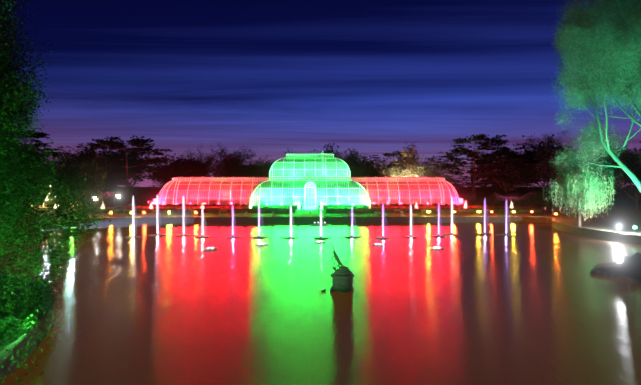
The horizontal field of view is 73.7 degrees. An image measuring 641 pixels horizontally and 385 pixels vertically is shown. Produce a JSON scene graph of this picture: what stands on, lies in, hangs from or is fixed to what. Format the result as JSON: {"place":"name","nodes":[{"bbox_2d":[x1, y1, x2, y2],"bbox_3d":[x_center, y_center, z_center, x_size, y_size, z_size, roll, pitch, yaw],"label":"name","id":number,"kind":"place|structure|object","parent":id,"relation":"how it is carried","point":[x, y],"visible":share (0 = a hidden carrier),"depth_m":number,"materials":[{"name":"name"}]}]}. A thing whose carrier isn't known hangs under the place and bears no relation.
{"place":"outdoors","nodes":[
{"label":"outdoors","id":0,"kind":"place"},
{"bbox_2d":[158,177,458,204],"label":"greenhouse wings","id":1,"kind":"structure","parent":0,"point":[244,195],"depth_m":150.64},
{"bbox_2d":[251,155,368,205],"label":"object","id":2,"kind":"object","parent":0,"point":[298,162],"visible":0.6,"depth_m":144.93,"materials":[{"name":"clear glass"}]},
{"bbox_2d":[304,182,315,209],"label":"porch frame","id":3,"kind":"object","parent":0,"point":[308,207],"visible":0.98,"depth_m":141.20,"materials":[{"name":"white metal"}]},
{"bbox_2d":[305,183,314,205],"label":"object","id":4,"kind":"object","parent":3,"relation":"in","point":[311,196],"visible":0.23,"depth_m":141.39,"materials":[{"name":"clear glass"}]},
{"bbox_2d":[0,223,640,384],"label":"pond water","id":5,"kind":"structure","parent":0,"point":[533,304],"depth_m":32.02,"materials":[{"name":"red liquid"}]},
{"bbox_2d":[124,195,143,238],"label":"fountain","id":6,"kind":"object","parent":5,"relation":"on","point":[133,236],"visible":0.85,"depth_m":76.34,"materials":[{"name":"grey liquid"}]},
{"bbox_2d":[148,196,167,236],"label":"fountain","id":7,"kind":"object","parent":5,"relation":"on","point":[157,235],"visible":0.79,"depth_m":79.57,"materials":[{"name":"grey liquid"}]},
{"bbox_2d":[173,196,191,236],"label":"fountain","id":8,"kind":"object","parent":5,"relation":"on","point":[183,234],"visible":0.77,"depth_m":79.73,"materials":[{"name":"grey liquid"}]},
{"bbox_2d":[194,208,212,237],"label":"fountain","id":9,"kind":"object","parent":5,"relation":"on","point":[202,236],"visible":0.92,"depth_m":77.14,"materials":[{"name":"grey liquid"}]},
{"bbox_2d":[226,206,242,238],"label":"fountain","id":10,"kind":"object","parent":5,"relation":"on","point":[231,237],"visible":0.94,"depth_m":76.45,"materials":[{"name":"grey liquid"}]},
{"bbox_2d":[249,203,267,238],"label":"fountain","id":11,"kind":"object","parent":5,"relation":"on","point":[258,236],"visible":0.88,"depth_m":76.30,"materials":[{"name":"grey liquid"}]},
{"bbox_2d":[281,206,298,238],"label":"fountain","id":12,"kind":"object","parent":5,"relation":"on","point":[290,237],"visible":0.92,"depth_m":75.73,"materials":[{"name":"grey liquid"}]},
{"bbox_2d":[297,217,325,224],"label":"steps","id":13,"kind":"structure","parent":5,"relation":"in","point":[305,220],"depth_m":105.00,"materials":[{"name":"stone"}]},
{"bbox_2d":[309,221,330,225],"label":"pontoon","id":14,"kind":"object","parent":5,"relation":"on","point":[315,224],"visible":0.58,"depth_m":100.31,"materials":[{"name":"grey"}]},
{"bbox_2d":[313,210,329,239],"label":"fountain","id":15,"kind":"object","parent":5,"relation":"on","point":[321,237],"visible":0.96,"depth_m":75.22,"materials":[{"name":"grey liquid"}]},
{"bbox_2d":[328,244,353,291],"bbox_3d":[1.967,6.931,38.201,2.142,4.685,2.142,1,1,36],"label":"hercules statue","id":16,"kind":"object","parent":5,"relation":"in","point":[342,275],"visible":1,"depth_m":37.67,"materials":[{"name":"stone"}]},
{"bbox_2d":[342,208,361,238],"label":"fountain","id":17,"kind":"object","parent":5,"relation":"on","point":[350,237],"visible":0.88,"depth_m":76.84,"materials":[{"name":"grey liquid"}]},
{"bbox_2d":[373,205,391,238],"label":"fountain","id":18,"kind":"object","parent":5,"relation":"on","point":[382,219],"visible":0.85,"depth_m":75.55,"materials":[{"name":"grey liquid"}]},
{"bbox_2d":[401,206,418,237],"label":"fountain","id":19,"kind":"object","parent":5,"relation":"on","point":[410,236],"visible":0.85,"depth_m":77.16,"materials":[{"name":"grey liquid"}]},
{"bbox_2d":[429,205,446,237],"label":"fountain","id":20,"kind":"object","parent":5,"relation":"on","point":[438,226],"visible":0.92,"depth_m":78.36,"materials":[{"name":"grey liquid"}]},
{"bbox_2d":[442,197,458,235],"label":"fountain","id":21,"kind":"object","parent":5,"relation":"on","point":[451,233],"visible":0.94,"depth_m":81.04,"materials":[{"name":"grey liquid"}]},
{"bbox_2d":[476,200,492,235],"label":"fountain","id":22,"kind":"object","parent":5,"relation":"on","point":[484,220],"visible":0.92,"depth_m":81.25,"materials":[{"name":"grey liquid"}]},
{"bbox_2d":[497,201,515,236],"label":"fountain","id":23,"kind":"object","parent":5,"relation":"on","point":[506,234],"visible":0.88,"depth_m":79.76,"materials":[{"name":"grey liquid"}]},
{"bbox_2d":[616,276,640,290],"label":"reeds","id":24,"kind":"object","parent":5,"relation":"in","point":[633,286],"visible":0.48,"depth_m":38.72,"materials":[{"name":"yellow"}]},
{"bbox_2d":[0,187,640,340],"bbox_3d":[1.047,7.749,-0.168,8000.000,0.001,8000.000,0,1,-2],"label":"ground","id":25,"kind":"structure","parent":0,"point":[627,218],"depth_m":112.55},
{"bbox_2d":[0,277,63,346],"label":"bush","id":26,"kind":"object","parent":25,"relation":"on","point":[5,329],"visible":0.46,"depth_m":23.41,"materials":[{"name":"green plant"}]},
{"bbox_2d":[5,174,73,212],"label":"tree","id":27,"kind":"object","parent":25,"relation":"on","point":[37,195],"visible":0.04,"depth_m":124.53,"materials":[{"name":"green plant"}]},
{"bbox_2d":[9,129,76,182],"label":"tree","id":28,"kind":"object","parent":25,"relation":"on","point":[40,135],"visible":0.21,"depth_m":224.07,"materials":[{"name":"green plant"}]},
{"bbox_2d":[16,142,81,197],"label":"tree","id":29,"kind":"object","parent":25,"relation":"on","point":[67,156],"visible":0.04,"depth_m":147.33,"materials":[{"name":"green plant"}]},
{"bbox_2d":[0,0,110,383],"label":"tree","id":30,"kind":"object","parent":25,"relation":"on","point":[15,94],"visible":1,"depth_m":15.77,"materials":[{"name":"green plant"}]},
{"bbox_2d":[30,201,82,209],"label":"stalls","id":31,"kind":"object","parent":25,"relation":"on","point":[51,207],"visible":0.1,"depth_m":136.79,"materials":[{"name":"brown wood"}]},
{"bbox_2d":[37,150,108,211],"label":"tree","id":32,"kind":"object","parent":25,"relation":"on","point":[82,179],"visible":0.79,"depth_m":106.44,"materials":[{"name":"green plant"}]},
{"bbox_2d":[30,146,117,190],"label":"tree","id":33,"kind":"object","parent":25,"relation":"on","point":[56,155],"visible":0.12,"depth_m":199.01,"materials":[{"name":"green plant"}]},
{"bbox_2d":[49,161,104,206],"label":"willow tree","id":34,"kind":"object","parent":25,"relation":"on","point":[76,184],"visible":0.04,"depth_m":114.47,"materials":[{"name":"green plant"}]},
{"bbox_2d":[68,149,130,191],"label":"tree","id":35,"kind":"object","parent":25,"relation":"on","point":[112,179],"visible":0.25,"depth_m":186.67,"materials":[{"name":"green plant"}]},
{"bbox_2d":[68,143,145,188],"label":"tree","id":36,"kind":"object","parent":25,"relation":"on","point":[132,163],"visible":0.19,"depth_m":228.36,"materials":[{"name":"green plant"}]},
{"bbox_2d":[95,154,132,191],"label":"tree","id":37,"kind":"object","parent":25,"relation":"on","point":[118,170],"visible":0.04,"depth_m":213.40,"materials":[{"name":"green plant"}]},
{"bbox_2d":[42,213,190,230],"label":"shrubs","id":38,"kind":"object","parent":25,"relation":"on","point":[137,220],"visible":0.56,"depth_m":70.29,"materials":[{"name":"grey plant"}]},
{"bbox_2d":[46,135,195,194],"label":"tree","id":39,"kind":"object","parent":25,"relation":"on","point":[139,143],"visible":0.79,"depth_m":196.74,"materials":[{"name":"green plant"}]},
{"bbox_2d":[109,145,158,189],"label":"tree","id":40,"kind":"object","parent":25,"relation":"on","point":[134,159],"visible":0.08,"depth_m":272.84,"materials":[{"name":"green plant"}]},
{"bbox_2d":[156,159,180,185],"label":"tree","id":41,"kind":"object","parent":25,"relation":"on","point":[169,176],"visible":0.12,"depth_m":213.63,"materials":[{"name":"green plant"}]},
{"bbox_2d":[145,152,197,187],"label":"tree","id":42,"kind":"object","parent":25,"relation":"on","point":[170,161],"visible":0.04,"depth_m":251.94,"materials":[{"name":"green plant"}]},
{"bbox_2d":[155,153,213,182],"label":"tree","id":43,"kind":"object","parent":25,"relation":"on","point":[193,169],"visible":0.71,"depth_m":206.32,"materials":[{"name":"green plant"}]},
{"bbox_2d":[178,145,240,176],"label":"tree","id":44,"kind":"object","parent":25,"relation":"on","point":[209,163],"visible":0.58,"depth_m":224.34,"materials":[{"name":"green plant"}]},
{"bbox_2d":[209,152,262,176],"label":"tree","id":45,"kind":"object","parent":25,"relation":"on","point":[243,172],"visible":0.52,"depth_m":228.95,"materials":[{"name":"green plant"}]},
{"bbox_2d":[209,141,266,173],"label":"tree","id":46,"kind":"object","parent":25,"relation":"on","point":[240,155],"visible":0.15,"depth_m":293.92,"materials":[{"name":"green plant"}]},
{"bbox_2d":[245,157,273,172],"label":"tree","id":47,"kind":"object","parent":25,"relation":"on","point":[259,165],"visible":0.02,"depth_m":294.44,"materials":[{"name":"green plant"}]},
{"bbox_2d":[247,154,274,176],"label":"tree","id":48,"kind":"object","parent":25,"relation":"on","point":[257,164],"visible":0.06,"depth_m":251.41,"materials":[{"name":"green plant"}]},
{"bbox_2d":[250,155,272,176],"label":"tree","id":49,"kind":"object","parent":25,"relation":"on","point":[269,165],"visible":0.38,"depth_m":232.87,"materials":[{"name":"green plant"}]},
{"bbox_2d":[115,205,499,209],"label":"hedge","id":50,"kind":"object","parent":25,"relation":"on","point":[295,207],"visible":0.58,"depth_m":139.89,"materials":[{"name":"green plant"}]},
{"bbox_2d":[147,202,468,212],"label":"flood lights","id":51,"kind":"object","parent":25,"relation":"on","point":[310,212],"visible":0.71,"depth_m":144.11,"materials":[{"name":"grey metal"}]},
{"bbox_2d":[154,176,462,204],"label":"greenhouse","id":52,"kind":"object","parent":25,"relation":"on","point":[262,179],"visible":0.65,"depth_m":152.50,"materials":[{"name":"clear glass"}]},
{"bbox_2d":[129,203,488,205],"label":"bed shrub","id":53,"kind":"object","parent":25,"relation":"on","point":[396,204],"visible":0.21,"depth_m":147.28,"materials":[{"name":"green plant"}]},
{"bbox_2d":[249,152,369,206],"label":"greenhouse frame","id":54,"kind":"object","parent":25,"relation":"on","point":[315,178],"visible":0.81,"depth_m":148.06,"materials":[{"name":"white metal"}]},
{"bbox_2d":[218,211,402,216],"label":"urns","id":55,"kind":"object","parent":25,"relation":"on","point":[375,215],"visible":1,"depth_m":107.66,"materials":[{"name":"stone"}]},
{"bbox_2d":[80,208,541,212],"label":"lawn","id":56,"kind":"structure","parent":25,"relation":"on","point":[431,210],"depth_m":123.99,"materials":[{"name":"green plant"}]},
{"bbox_2d":[285,143,341,158],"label":"tree","id":57,"kind":"object","parent":25,"relation":"on","point":[330,150],"visible":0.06,"depth_m":266.35,"materials":[{"name":"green plant"}]},
{"bbox_2d":[0,216,640,381],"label":"pond edge","id":58,"kind":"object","parent":25,"relation":"on","point":[6,363],"depth_m":104.52,"materials":[{"name":"stone"}]},
{"bbox_2d":[1,187,640,206],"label":"shrub belt","id":59,"kind":"object","parent":25,"relation":"on","point":[524,197],"visible":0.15,"depth_m":163.53,"materials":[{"name":"green plant"}]},
{"bbox_2d":[334,149,371,176],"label":"tree","id":60,"kind":"object","parent":25,"relation":"on","point":[359,170],"visible":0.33,"depth_m":229.73,"materials":[{"name":"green plant"}]},
{"bbox_2d":[342,148,390,176],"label":"tree","id":61,"kind":"object","parent":25,"relation":"on","point":[374,173],"visible":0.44,"depth_m":236.76,"materials":[{"name":"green plant"}]},
{"bbox_2d":[378,142,426,176],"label":"gold tree","id":62,"kind":"object","parent":25,"relation":"on","point":[408,170],"visible":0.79,"depth_m":197.18,"materials":[{"name":"gold metal"}]},
{"bbox_2d":[367,151,462,186],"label":"tree","id":63,"kind":"object","parent":25,"relation":"on","point":[393,154],"visible":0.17,"depth_m":241.38,"materials":[{"name":"green plant"}]},
{"bbox_2d":[399,154,435,176],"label":"tree","id":64,"kind":"object","parent":25,"relation":"on","point":[417,158],"visible":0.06,"depth_m":218.71,"materials":[{"name":"green plant"}]},
{"bbox_2d":[421,160,463,189],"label":"tree","id":65,"kind":"object","parent":25,"relation":"on","point":[429,169],"visible":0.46,"depth_m":210.85,"materials":[{"name":"green plant"}]},
{"bbox_2d":[426,146,532,186],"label":"tree","id":66,"kind":"object","parent":25,"relation":"on","point":[458,151],"visible":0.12,"depth_m":273.76,"materials":[{"name":"green plant"}]},
{"bbox_2d":[426,134,559,191],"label":"tree","id":67,"kind":"object","parent":25,"relation":"on","point":[486,145],"visible":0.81,"depth_m":196.33,"materials":[{"name":"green plant"}]},
{"bbox_2d":[443,147,553,188],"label":"tree","id":68,"kind":"object","parent":25,"relation":"on","point":[470,159],"visible":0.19,"depth_m":240.66,"materials":[{"name":"green plant"}]},
{"bbox_2d":[454,154,551,197],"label":"tree","id":69,"kind":"object","parent":25,"relation":"on","point":[476,184],"visible":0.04,"depth_m":217.78,"materials":[{"name":"green plant"}]},
{"bbox_2d":[470,149,549,192],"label":"tree","id":70,"kind":"object","parent":25,"relation":"on","point":[516,168],"visible":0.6,"depth_m":186.25,"materials":[{"name":"green plant"}]},
{"bbox_2d":[485,154,539,193],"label":"tree","id":71,"kind":"object","parent":25,"relation":"on","point":[516,188],"visible":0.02,"depth_m":199.57,"materials":[{"name":"green plant"}]},
{"bbox_2d":[503,126,584,191],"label":"tree","id":72,"kind":"object","parent":25,"relation":"on","point":[538,146],"visible":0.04,"depth_m":228.66,"materials":[{"name":"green plant"}]},
{"bbox_2d":[490,134,616,194],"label":"tree","id":73,"kind":"object","parent":25,"relation":"on","point":[532,155],"visible":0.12,"depth_m":200.11,"materials":[{"name":"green plant"}]},
{"bbox_2d":[531,138,621,207],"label":"tree","id":74,"kind":"object","parent":25,"relation":"on","point":[545,166],"visible":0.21,"depth_m":154.94,"materials":[{"name":"green plant"}]},
{"bbox_2d":[543,164,614,225],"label":"willow tree","id":75,"kind":"object","parent":25,"relation":"on","point":[582,194],"visible":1,"depth_m":81.01,"materials":[{"name":"green plant"}]},
{"bbox_2d":[546,146,632,186],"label":"tree","id":76,"kind":"object","parent":25,"relation":"on","point":[602,153],"visible":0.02,"depth_m":230.62,"materials":[{"name":"green plant"}]},
{"bbox_2d":[559,156,624,196],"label":"tree","id":77,"kind":"object","parent":25,"relation":"on","point":[615,186],"visible":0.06,"depth_m":127.33,"materials":[{"name":"green plant"}]},
{"bbox_2d":[545,0,640,191],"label":"tree","id":78,"kind":"object","parent":25,"relation":"on","point":[612,60],"visible":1,"depth_m":73.47,"materials":[{"name":"green plant"}]},
{"bbox_2d":[552,137,636,193],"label":"tree","id":79,"kind":"object","parent":25,"relation":"on","point":[613,162],"visible":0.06,"depth_m":185.61,"materials":[{"name":"green plant"}]},
{"bbox_2d":[599,138,640,209],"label":"tree","id":80,"kind":"object","parent":25,"relation":"on","point":[635,164],"visible":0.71,"depth_m":141.07,"materials":[{"name":"green plant"}]},
{"bbox_2d":[626,141,640,190],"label":"tree","id":81,"kind":"object","parent":25,"relation":"on","point":[632,167],"visible":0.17,"depth_m":155.09,"materials":[{"name":"green plant"}]},
{"bbox_2d":[0,0,640,186],"label":"sky","id":82,"kind":"structure","parent":0,"point":[270,77],"materials":[{"name":"blue"}]},
{"bbox_2d":[590,262,640,283],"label":"island ground","id":83,"kind":"structure","parent":0,"point":[617,269],"depth_m":44.02,"materials":[{"name":"stone"}]},
{"bbox_2d":[622,252,640,266],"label":"island bush","id":84,"kind":"object","parent":83,"relation":"on","point":[634,259],"visible":0.87,"depth_m":45.43,"materials":[{"name":"grey plant"}]}
]}

